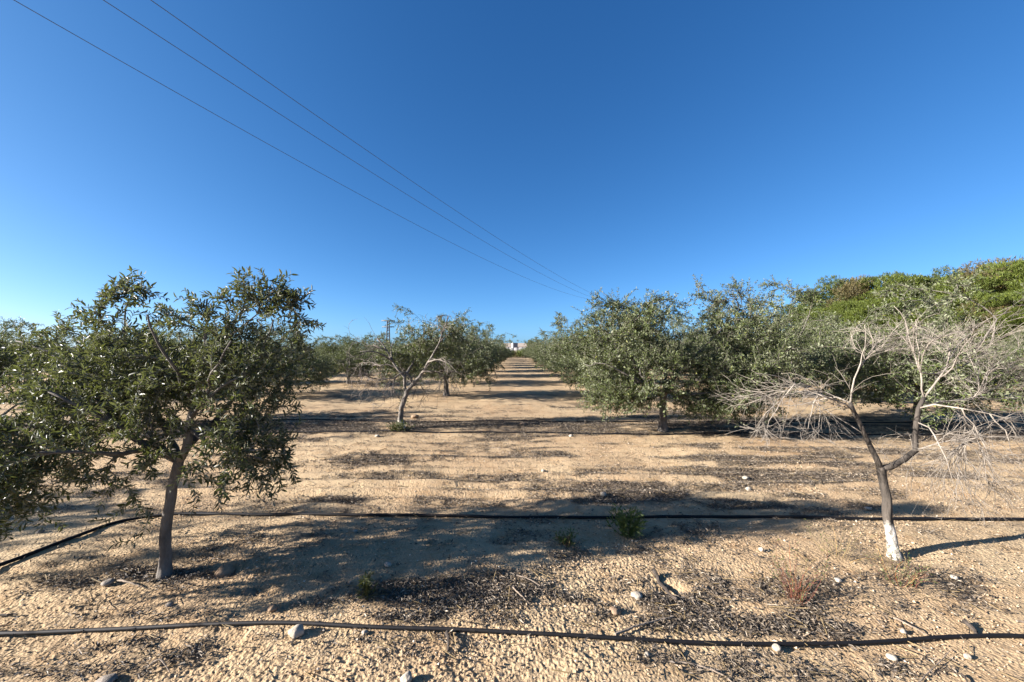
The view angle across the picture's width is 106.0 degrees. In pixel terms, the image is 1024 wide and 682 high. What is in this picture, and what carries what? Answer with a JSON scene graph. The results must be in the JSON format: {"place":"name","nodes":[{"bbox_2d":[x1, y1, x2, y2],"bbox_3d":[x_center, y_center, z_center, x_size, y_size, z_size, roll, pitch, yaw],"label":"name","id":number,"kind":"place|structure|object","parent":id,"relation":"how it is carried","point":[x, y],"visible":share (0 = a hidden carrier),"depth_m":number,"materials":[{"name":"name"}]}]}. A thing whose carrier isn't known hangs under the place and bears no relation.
{"place":"outdoors","nodes":[
{"label":"outdoors","id":0,"kind":"place"},
{"bbox_2d":[0,355,1023,681],"bbox_3d":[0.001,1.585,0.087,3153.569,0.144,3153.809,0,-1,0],"label":"ground","id":1,"kind":"structure","parent":0,"point":[520,387],"depth_m":2.94,"materials":[{"name":"soil"}]},
{"bbox_2d":[0,316,42,386],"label":"olive tree","id":2,"kind":"object","parent":1,"relation":"on","point":[6,360],"visible":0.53,"depth_m":13.14,"materials":[{"name":"green plant"}]},
{"bbox_2d":[0,330,64,368],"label":"olive tree","id":3,"kind":"object","parent":1,"relation":"on","point":[46,358],"visible":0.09,"depth_m":18.18,"materials":[{"name":"green plant"}]},
{"bbox_2d":[0,330,77,368],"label":"olive tree","id":4,"kind":"object","parent":1,"relation":"on","point":[68,356],"visible":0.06,"depth_m":23.01,"materials":[{"name":"green plant"}]},
{"bbox_2d":[36,335,75,355],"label":"olive tree","id":5,"kind":"object","parent":1,"relation":"on","point":[37,341],"visible":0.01,"depth_m":32.93,"materials":[{"name":"green plant"}]},
{"bbox_2d":[95,673,117,681],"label":"stone","id":6,"kind":"object","parent":1,"relation":"on","point":[112,677],"visible":1,"depth_m":1.83,"materials":[{"name":"beige stone"}]},
{"bbox_2d":[100,578,114,586],"bbox_3d":[-2.699,1.613,2.575,0.068,0.034,0.065,0,-1,0],"label":"stone","id":7,"kind":"object","parent":1,"relation":"on","point":[108,582],"visible":1,"depth_m":2.56,"materials":[{"name":"white stone"}]},
{"bbox_2d":[0,332,235,426],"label":"olive tree","id":8,"kind":"object","parent":1,"relation":"on","point":[64,345],"visible":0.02,"depth_m":6.98,"materials":[{"name":"green plant"}]},
{"bbox_2d":[69,327,184,374],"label":"olive tree","id":9,"kind":"object","parent":1,"relation":"on","point":[169,335],"visible":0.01,"depth_m":12.71,"materials":[{"name":"green plant"}]},
{"bbox_2d":[117,579,141,586],"bbox_3d":[-2.541,1.607,2.560,0.227,0.023,0.015,0,-1,16],"label":"stick","id":10,"kind":"object","parent":1,"relation":"on","point":[122,580],"visible":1,"depth_m":2.56,"materials":[{"name":"brown wood"}]},
{"bbox_2d":[148,658,169,671],"bbox_3d":[-1.725,1.594,1.898,0.125,0.039,0.028,0,-1,9],"label":"stick","id":11,"kind":"object","parent":1,"relation":"on","point":[162,661],"visible":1,"depth_m":1.90,"materials":[{"name":"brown wood"}]},
{"bbox_2d":[0,265,325,579],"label":"olive tree","id":12,"kind":"object","parent":1,"relation":"on","point":[111,408],"visible":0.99,"depth_m":2.66,"materials":[{"name":"green plant"}]},
{"bbox_2d":[148,330,209,352],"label":"olive tree","id":13,"kind":"object","parent":1,"relation":"on","point":[174,340],"visible":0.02,"depth_m":26.88,"materials":[{"name":"green plant"}]},
{"bbox_2d":[173,327,230,354],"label":"olive tree","id":14,"kind":"object","parent":1,"relation":"on","point":[187,334],"visible":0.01,"depth_m":21.81,"materials":[{"name":"green plant"}]},
{"bbox_2d":[214,563,234,577],"bbox_3d":[-2.017,1.623,2.706,0.116,0.110,0.117,-1,-2,43],"label":"earth clod","id":15,"kind":"object","parent":1,"relation":"on","point":[226,570],"visible":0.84,"depth_m":2.68,"materials":[{"name":"soil"}]},
{"bbox_2d":[181,324,291,367],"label":"olive tree","id":16,"kind":"object","parent":1,"relation":"on","point":[210,338],"visible":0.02,"depth_m":17.23,"materials":[{"name":"green plant"}]},
{"bbox_2d":[241,588,257,595],"bbox_3d":[-1.696,1.633,2.488,0.099,0.054,0.090,0,-1,0],"label":"earth clod","id":17,"kind":"object","parent":1,"relation":"on","point":[248,591],"visible":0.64,"depth_m":2.48,"materials":[{"name":"soil"}]},
{"bbox_2d":[268,604,276,611],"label":"earth clod","id":18,"kind":"object","parent":1,"relation":"on","point":[272,607],"visible":1,"depth_m":2.29,"materials":[{"name":"beige stone"}]},
{"bbox_2d":[232,322,343,394],"bbox_3d":[-7.661,0.634,12.967,3.550,2.545,4.027,1,-1,-30],"label":"olive tree","id":19,"kind":"object","parent":1,"relation":"on","point":[312,377],"visible":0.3,"depth_m":12.66,"materials":[{"name":"green plant"}]},
{"bbox_2d":[288,624,303,638],"bbox_3d":[-1.176,1.584,2.103,0.072,0.065,0.077,-1,-2,44],"label":"stone","id":20,"kind":"object","parent":1,"relation":"on","point":[296,631],"visible":1,"depth_m":2.08,"materials":[{"name":"white stone"}]},
{"bbox_2d":[278,333,323,363],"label":"olive tree","id":21,"kind":"object","parent":1,"relation":"on","point":[304,343],"visible":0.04,"depth_m":22.65,"materials":[{"name":"green plant"}]},
{"bbox_2d":[309,334,352,359],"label":"olive tree","id":22,"kind":"object","parent":1,"relation":"on","point":[327,348],"visible":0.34,"depth_m":26.66,"materials":[{"name":"green plant"}]},
{"bbox_2d":[310,334,391,383],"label":"olive tree","id":23,"kind":"object","parent":1,"relation":"on","point":[353,363],"visible":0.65,"depth_m":16.99,"materials":[{"name":"green plant"}]},
{"bbox_2d":[346,340,372,352],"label":"olive tree","id":24,"kind":"object","parent":1,"relation":"on","point":[359,346],"visible":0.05,"depth_m":32.04,"materials":[{"name":"green plant"}]},
{"bbox_2d":[355,570,377,599],"bbox_3d":[-0.915,1.513,2.394,0.137,0.205,0.150,1,-2,-42],"label":"weed plant","id":25,"kind":"object","parent":1,"relation":"on","point":[366,586],"visible":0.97,"depth_m":2.38,"materials":[{"name":"green plant"}]},
{"bbox_2d":[348,331,412,372],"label":"olive tree","id":26,"kind":"object","parent":1,"relation":"on","point":[382,335],"visible":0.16,"depth_m":22.27,"materials":[{"name":"green plant"}]},
{"bbox_2d":[381,320,394,340],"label":"pylon","id":27,"kind":"object","parent":1,"relation":"on","point":[388,328],"visible":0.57,"depth_m":172.55,"materials":[{"name":"metal"}]},
{"bbox_2d":[364,336,417,353],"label":"olive tree","id":28,"kind":"object","parent":1,"relation":"on","point":[402,345],"visible":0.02,"depth_m":27.26,"materials":[{"name":"green plant"}]},
{"bbox_2d":[386,418,415,431],"bbox_3d":[-2.109,1.617,7.289,0.550,0.282,0.502,0,-1,0],"label":"weed clump","id":29,"kind":"object","parent":1,"relation":"on","point":[398,426],"visible":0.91,"depth_m":7.26,"materials":[{"name":"green plant"}]},
{"bbox_2d":[400,671,411,681],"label":"stone","id":30,"kind":"object","parent":1,"relation":"on","point":[406,676],"visible":1,"depth_m":1.80,"materials":[{"name":"white stone"}]},
{"bbox_2d":[337,313,479,427],"bbox_3d":[-2.019,0.603,7.589,2.832,2.384,1.872,0,-1,-10],"label":"olive tree","id":31,"kind":"object","parent":1,"relation":"on","point":[389,362],"visible":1,"depth_m":7.71,"materials":[{"name":"green plant"}]},
{"bbox_2d":[379,303,504,395],"bbox_3d":[-2.339,0.387,12.805,4.261,3.074,3.700,0,-1,5],"label":"olive tree","id":32,"kind":"object","parent":1,"relation":"on","point":[474,361],"visible":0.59,"depth_m":12.42,"materials":[{"name":"green plant"}]},
{"bbox_2d":[445,630,449,650],"bbox_3d":[-0.339,1.585,2.043,0.022,0.030,0.125,0,-1,-16],"label":"stick","id":33,"kind":"object","parent":1,"relation":"on","point":[447,636],"visible":1,"depth_m":2.04,"materials":[{"name":"grey wood"}]},
{"bbox_2d":[420,324,496,382],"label":"olive tree","id":34,"kind":"object","parent":1,"relation":"on","point":[471,333],"visible":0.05,"depth_m":17.27,"materials":[{"name":"green plant"}]},
{"bbox_2d":[467,321,506,364],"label":"olive tree","id":35,"kind":"object","parent":1,"relation":"on","point":[491,344],"visible":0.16,"depth_m":21.97,"materials":[{"name":"green plant"}]},
{"bbox_2d":[468,333,516,360],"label":"olive tree","id":36,"kind":"object","parent":1,"relation":"on","point":[498,341],"visible":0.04,"depth_m":27.59,"materials":[{"name":"green plant"}]},
{"bbox_2d":[483,334,510,362],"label":"olive tree","id":37,"kind":"object","parent":1,"relation":"on","point":[504,348],"visible":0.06,"depth_m":31.95,"materials":[{"name":"green plant"}]},
{"bbox_2d":[0,429,1023,681],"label":"rocks","id":38,"kind":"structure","parent":1,"relation":"on","point":[514,555],"depth_m":2.81,"materials":[{"name":"grey stone"}]},
{"bbox_2d":[0,620,1023,645],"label":"irrigation hose","id":39,"kind":"object","parent":1,"relation":"on","point":[578,635],"visible":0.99,"depth_m":2.12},
{"bbox_2d":[0,512,1023,566],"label":"irrigation hose","id":40,"kind":"object","parent":1,"relation":"on","point":[487,516],"visible":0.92,"depth_m":3.56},
{"bbox_2d":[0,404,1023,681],"bbox_3d":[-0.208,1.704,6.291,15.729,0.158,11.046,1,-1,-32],"label":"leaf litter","id":41,"kind":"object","parent":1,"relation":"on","point":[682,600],"visible":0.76,"depth_m":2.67,"materials":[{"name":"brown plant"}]},
{"bbox_2d":[0,423,1023,681],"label":"straw debris","id":42,"kind":"object","parent":1,"relation":"on","point":[544,577],"visible":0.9,"depth_m":2.47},
{"bbox_2d":[503,343,527,350],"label":"warehouse","id":43,"kind":"structure","parent":1,"relation":"on","point":[522,345],"depth_m":145.51,"materials":[{"name":"white"}]},
{"bbox_2d":[516,348,526,357],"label":"shrub","id":44,"kind":"object","parent":1,"relation":"on","point":[520,350],"visible":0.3,"depth_m":71.60,"materials":[{"name":"green plant"}]},
{"bbox_2d":[521,339,547,358],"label":"olive tree","id":45,"kind":"object","parent":1,"relation":"on","point":[531,346],"visible":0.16,"depth_m":52.36,"materials":[{"name":"green plant"}]},
{"bbox_2d":[527,336,550,356],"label":"olive tree","id":46,"kind":"object","parent":1,"relation":"on","point":[531,350],"visible":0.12,"depth_m":36.56,"materials":[{"name":"green plant"}]},
{"bbox_2d":[69,419,1022,422],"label":"irrigation hose","id":47,"kind":"object","parent":1,"relation":"on","point":[635,421],"visible":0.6,"depth_m":8.25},
{"bbox_2d":[530,333,574,367],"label":"olive tree","id":48,"kind":"object","parent":1,"relation":"on","point":[546,347],"visible":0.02,"depth_m":27.43,"materials":[{"name":"green plant"}]},
{"bbox_2d":[532,328,588,373],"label":"olive tree","id":49,"kind":"object","parent":1,"relation":"on","point":[538,350],"visible":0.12,"depth_m":22.38,"materials":[{"name":"green plant"}]},
{"bbox_2d":[102,430,1023,435],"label":"irrigation hose","id":50,"kind":"object","parent":1,"relation":"on","point":[611,433],"visible":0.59,"depth_m":7.14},
{"bbox_2d":[553,527,578,546],"bbox_3d":[0.434,1.560,3.046,0.230,0.137,0.194,1,-1,-25],"label":"weed clump","id":51,"kind":"object","parent":1,"relation":"on","point":[567,539],"visible":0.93,"depth_m":3.05,"materials":[{"name":"plant"}]},
{"bbox_2d":[534,311,613,374],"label":"olive tree","id":52,"kind":"object","parent":1,"relation":"on","point":[557,350],"visible":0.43,"depth_m":17.13,"materials":[{"name":"green plant"}]},
{"bbox_2d":[544,325,642,395],"bbox_3d":[2.899,0.657,12.871,3.141,2.593,3.562,-1,-1,26],"label":"olive tree","id":53,"kind":"object","parent":1,"relation":"on","point":[573,365],"visible":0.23,"depth_m":12.61,"materials":[{"name":"green plant"}]},
{"bbox_2d":[609,606,620,614],"bbox_3d":[0.617,1.609,2.303,0.061,0.028,0.066,0,-1,-12],"label":"earth clod","id":54,"kind":"object","parent":1,"relation":"on","point":[614,610],"visible":1,"depth_m":2.29,"materials":[{"name":"beige stone"}]},
{"bbox_2d":[606,503,647,538],"bbox_3d":[0.958,1.513,3.240,0.342,0.258,0.362,0,-1,0],"label":"weed clump","id":55,"kind":"object","parent":1,"relation":"on","point":[631,526],"visible":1,"depth_m":3.21,"materials":[{"name":"green plant"}]},
{"bbox_2d":[631,591,642,598],"bbox_3d":[0.789,1.607,2.439,0.071,0.035,0.069,0,-1,0],"label":"stone","id":56,"kind":"object","parent":1,"relation":"on","point":[636,594],"visible":1,"depth_m":2.42,"materials":[{"name":"white stone"}]},
{"bbox_2d":[614,616,673,635],"bbox_3d":[0.750,1.600,2.179,0.413,0.019,0.021,0,-1,-22],"label":"stick","id":57,"kind":"object","parent":1,"relation":"on","point":[630,628],"visible":1,"depth_m":2.16,"materials":[{"name":"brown wood"}]},
{"bbox_2d":[635,322,680,375],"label":"olive tree","id":58,"kind":"object","parent":1,"relation":"on","point":[650,352],"visible":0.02,"depth_m":21.98,"materials":[{"name":"green plant"}]},
{"bbox_2d":[652,569,677,599],"bbox_3d":[0.995,1.594,2.518,0.035,0.069,0.279,0,-1,-8],"label":"stick","id":59,"kind":"object","parent":1,"relation":"on","point":[654,571],"visible":1,"depth_m":2.54,"materials":[{"name":"grey wood"}]},
{"bbox_2d":[554,274,822,431],"bbox_3d":[3.113,0.254,7.359,4.635,3.111,2.738,0,-1,0],"label":"olive tree","id":60,"kind":"object","parent":1,"relation":"on","point":[640,330],"visible":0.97,"depth_m":6.95,"materials":[{"name":"green plant"}]},
{"bbox_2d":[660,302,741,380],"bbox_3d":[8.241,0.242,17.363,3.896,3.627,4.488,-1,-1,35],"label":"olive tree","id":61,"kind":"object","parent":1,"relation":"on","point":[683,341],"visible":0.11,"depth_m":17.41,"materials":[{"name":"green plant"}]},
{"bbox_2d":[671,661,731,681],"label":"stick","id":62,"kind":"object","parent":1,"relation":"on","point":[676,662],"visible":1,"depth_m":1.92,"materials":[{"name":"brown wood"}]},
{"bbox_2d":[772,643,780,652],"bbox_3d":[1.402,1.627,2.044,0.044,0.034,0.042,0,-1,0],"label":"stone","id":63,"kind":"object","parent":1,"relation":"on","point":[776,647],"visible":1,"depth_m":2.03,"materials":[{"name":"white stone"}]},
{"bbox_2d":[688,274,867,392],"bbox_3d":[8.218,-0.018,12.424,4.992,3.981,4.115,-1,-2,39],"label":"olive tree","id":64,"kind":"object","parent":1,"relation":"on","point":[805,299],"visible":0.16,"depth_m":11.32,"materials":[{"name":"green plant"}]},
{"bbox_2d":[753,539,835,605],"bbox_3d":[1.767,1.431,2.421,0.371,0.401,0.390,1,-1,-32],"label":"weed plant","id":65,"kind":"object","parent":1,"relation":"on","point":[800,593],"visible":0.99,"depth_m":2.41,"materials":[{"name":"brown plant"}]},
{"bbox_2d":[778,302,814,329],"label":"pine tree","id":66,"kind":"object","parent":1,"relation":"on","point":[785,309],"visible":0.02,"depth_m":43.73,"materials":[{"name":"green plant"}]},
{"bbox_2d":[784,290,831,335],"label":"pine tree","id":67,"kind":"object","parent":1,"relation":"on","point":[809,306],"visible":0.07,"depth_m":37.59,"materials":[{"name":"green plant"}]},
{"bbox_2d":[773,310,861,380],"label":"olive tree","id":68,"kind":"object","parent":1,"relation":"on","point":[814,324],"visible":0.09,"depth_m":17.14,"materials":[{"name":"green plant"}]},
{"bbox_2d":[796,307,842,340],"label":"pine tree","id":69,"kind":"object","parent":1,"relation":"on","point":[816,314],"visible":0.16,"depth_m":32.97,"materials":[{"name":"green plant"}]},
{"bbox_2d":[791,275,869,335],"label":"pine tree","id":70,"kind":"object","parent":1,"relation":"on","point":[829,287],"visible":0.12,"depth_m":35.31,"materials":[{"name":"green plant"}]},
{"bbox_2d":[810,321,868,375],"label":"olive tree","id":71,"kind":"object","parent":1,"relation":"on","point":[816,325],"visible":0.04,"depth_m":22.03,"materials":[{"name":"green plant"}]},
{"bbox_2d":[800,522,879,562],"bbox_3d":[2.377,1.463,2.818,0.349,0.261,0.462,0,-1,-18],"label":"weed plant","id":72,"kind":"object","parent":1,"relation":"on","point":[836,546],"visible":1,"depth_m":2.81,"materials":[{"name":"beige plant"}]},
{"bbox_2d":[824,299,887,341],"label":"pine tree","id":73,"kind":"object","parent":1,"relation":"on","point":[841,308],"visible":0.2,"depth_m":30.55,"materials":[{"name":"green plant"}]},
{"bbox_2d":[823,274,896,317],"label":"pine tree","id":74,"kind":"object","parent":1,"relation":"on","point":[847,289],"visible":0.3,"depth_m":33.15,"materials":[{"name":"green plant"}]},
{"bbox_2d":[713,301,1023,560],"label":"dead tree","id":75,"kind":"object","parent":1,"relation":"on","point":[888,521],"visible":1,"depth_m":2.89,"materials":[{"name":"grey wood"}]},
{"bbox_2d":[847,270,905,326],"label":"pine tree","id":76,"kind":"object","parent":1,"relation":"on","point":[874,278],"visible":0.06,"depth_m":32.19,"materials":[{"name":"green plant"}]},
{"bbox_2d":[838,297,918,341],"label":"pine tree","id":77,"kind":"object","parent":1,"relation":"on","point":[861,312],"visible":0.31,"depth_m":28.83,"materials":[{"name":"green plant"}]},
{"bbox_2d":[886,653,897,661],"bbox_3d":[1.971,1.641,2.000,0.047,0.030,0.041,0,-1,0],"label":"stone","id":78,"kind":"object","parent":1,"relation":"on","point":[890,656],"visible":1,"depth_m":1.99,"materials":[{"name":"white stone"}]},
{"bbox_2d":[862,297,933,348],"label":"pine tree","id":79,"kind":"object","parent":1,"relation":"on","point":[895,299],"visible":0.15,"depth_m":27.69,"materials":[{"name":"green plant"}]},
{"bbox_2d":[862,545,937,588],"bbox_3d":[2.578,1.500,2.533,0.366,0.218,0.360,0,-1,15],"label":"weed plant","id":80,"kind":"object","parent":1,"relation":"on","point":[902,574],"visible":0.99,"depth_m":2.57,"materials":[{"name":"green plant"}]},
{"bbox_2d":[865,273,936,316],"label":"pine tree","id":81,"kind":"object","parent":1,"relation":"on","point":[898,277],"visible":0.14,"depth_m":30.29,"materials":[{"name":"green plant"}]},
{"bbox_2d":[786,267,1023,429],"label":"olive tree","id":82,"kind":"object","parent":1,"relation":"on","point":[908,376],"visible":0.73,"depth_m":7.42,"materials":[{"name":"green plant"}]},
{"bbox_2d":[893,617,926,634],"bbox_3d":[2.266,1.623,2.197,0.013,0.026,0.139,1,-1,-30],"label":"stick","id":83,"kind":"object","parent":1,"relation":"on","point":[908,625],"visible":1,"depth_m":2.20,"materials":[{"name":"brown wood"}]},
{"bbox_2d":[908,570,932,588],"bbox_3d":[2.659,1.552,2.522,0.128,0.130,0.107,0,-1,-19],"label":"weed plant","id":84,"kind":"object","parent":1,"relation":"on","point":[916,586],"visible":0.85,"depth_m":2.52,"materials":[{"name":"beige plant"}]},
{"bbox_2d":[890,265,967,320],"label":"pine tree","id":85,"kind":"object","parent":1,"relation":"on","point":[936,275],"visible":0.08,"depth_m":29.99,"materials":[{"name":"green plant"}]},
{"bbox_2d":[918,651,949,681],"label":"stick","id":86,"kind":"object","parent":1,"relation":"on","point":[923,677],"visible":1,"depth_m":1.92,"materials":[{"name":"brown wood"}]},
{"bbox_2d":[864,317,1007,397],"bbox_3d":[13.612,0.513,12.763,3.919,2.871,3.721,1,-1,-37],"label":"olive tree","id":87,"kind":"object","parent":1,"relation":"on","point":[903,326],"visible":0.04,"depth_m":12.49,"materials":[{"name":"green plant"}]},
{"bbox_2d":[902,273,970,310],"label":"pine tree","id":88,"kind":"object","parent":1,"relation":"on","point":[944,277],"depth_m":29.03,"materials":[{"name":"green plant"}]},
{"bbox_2d":[905,297,984,343],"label":"tree","id":89,"kind":"object","parent":1,"relation":"on","point":[922,310],"visible":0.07,"depth_m":26.68,"materials":[{"name":"green plant"}]},
{"bbox_2d":[922,290,1001,344],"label":"tree","id":90,"kind":"object","parent":1,"relation":"on","point":[979,295],"visible":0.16,"depth_m":24.92,"materials":[{"name":"green plant"}]},
{"bbox_2d":[928,274,1002,317],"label":"pine tree","id":91,"kind":"object","parent":1,"relation":"on","point":[977,282],"visible":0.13,"depth_m":26.90,"materials":[{"name":"green plant"}]},
{"bbox_2d":[961,619,977,632],"bbox_3d":[2.599,1.618,2.189,0.030,0.046,0.081,0,-1,0],"label":"stick","id":92,"kind":"object","parent":1,"relation":"on","point":[969,625],"visible":0.96,"depth_m":2.19,"materials":[{"name":"brown wood"}]},
{"bbox_2d":[949,262,990,276],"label":"pine tree","id":93,"kind":"object","parent":1,"relation":"on","point":[972,269],"visible":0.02,"depth_m":33.76,"materials":[{"name":"green plant"}]},
{"bbox_2d":[932,266,1021,293],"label":"pine tree","id":94,"kind":"object","parent":1,"relation":"on","point":[985,275],"visible":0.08,"depth_m":27.35,"materials":[{"name":"green plant"}]},
{"bbox_2d":[950,297,1022,349],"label":"tree","id":95,"kind":"object","parent":1,"relation":"on","point":[992,309],"visible":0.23,"depth_m":24.25,"materials":[{"name":"green plant"}]},
{"bbox_2d":[956,255,1023,293],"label":"pine tree","id":96,"kind":"object","parent":1,"relation":"on","point":[988,260],"visible":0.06,"depth_m":33.00,"materials":[{"name":"green plant"}]},
{"bbox_2d":[968,291,1023,349],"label":"pine tree","id":97,"kind":"object","parent":1,"relation":"on","point":[1003,298],"visible":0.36,"depth_m":23.76,"materials":[{"name":"green plant"}]},
{"bbox_2d":[973,258,1023,370],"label":"pine tree","id":98,"kind":"object","parent":1,"relation":"on","point":[1000,265],"visible":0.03,"depth_m":26.76,"materials":[{"name":"green plant"}]},
{"bbox_2d":[976,323,1023,362],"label":"olive tree","id":99,"kind":"object","parent":1,"relation":"on","point":[1012,341],"visible":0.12,"depth_m":22.49,"materials":[{"name":"green plant"}]},
{"bbox_2d":[983,289,1023,342],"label":"pine tree","id":100,"kind":"object","parent":1,"relation":"on","point":[1015,296],"visible":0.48,"depth_m":23.11,"materials":[{"name":"green plant"}]},
{"bbox_2d":[993,262,1023,343],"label":"pine tree","id":101,"kind":"object","parent":1,"relation":"on","point":[1014,281],"visible":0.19,"depth_m":25.85,"materials":[{"name":"green plant"}]},
{"bbox_2d":[993,329,1023,373],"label":"olive tree","id":102,"kind":"object","parent":1,"relation":"on","point":[1021,355],"visible":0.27,"depth_m":18.25,"materials":[{"name":"green plant"}]},
{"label":"utility pole","id":103,"kind":"object","parent":1,"relation":"on","visible":0},
{"bbox_2d":[14,0,590,299],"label":"power line","id":104,"kind":"object","parent":103,"relation":"attached to","point":[222,118],"visible":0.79,"depth_m":12.12,"materials":[{"name":"metal"}]},
{"bbox_2d":[103,0,604,301],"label":"power line","id":105,"kind":"object","parent":103,"relation":"attached to","point":[293,122],"visible":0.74,"depth_m":12.25,"materials":[{"name":"metal"}]},
{"bbox_2d":[151,0,603,298],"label":"power line","id":106,"kind":"object","parent":103,"relation":"attached to","point":[316,115],"visible":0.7,"depth_m":11.97,"materials":[{"name":"metal"}]},
{"bbox_2d":[0,0,1023,347],"label":"sky","id":107,"kind":"structure","parent":0,"point":[627,145],"materials":[{"name":"blue"}]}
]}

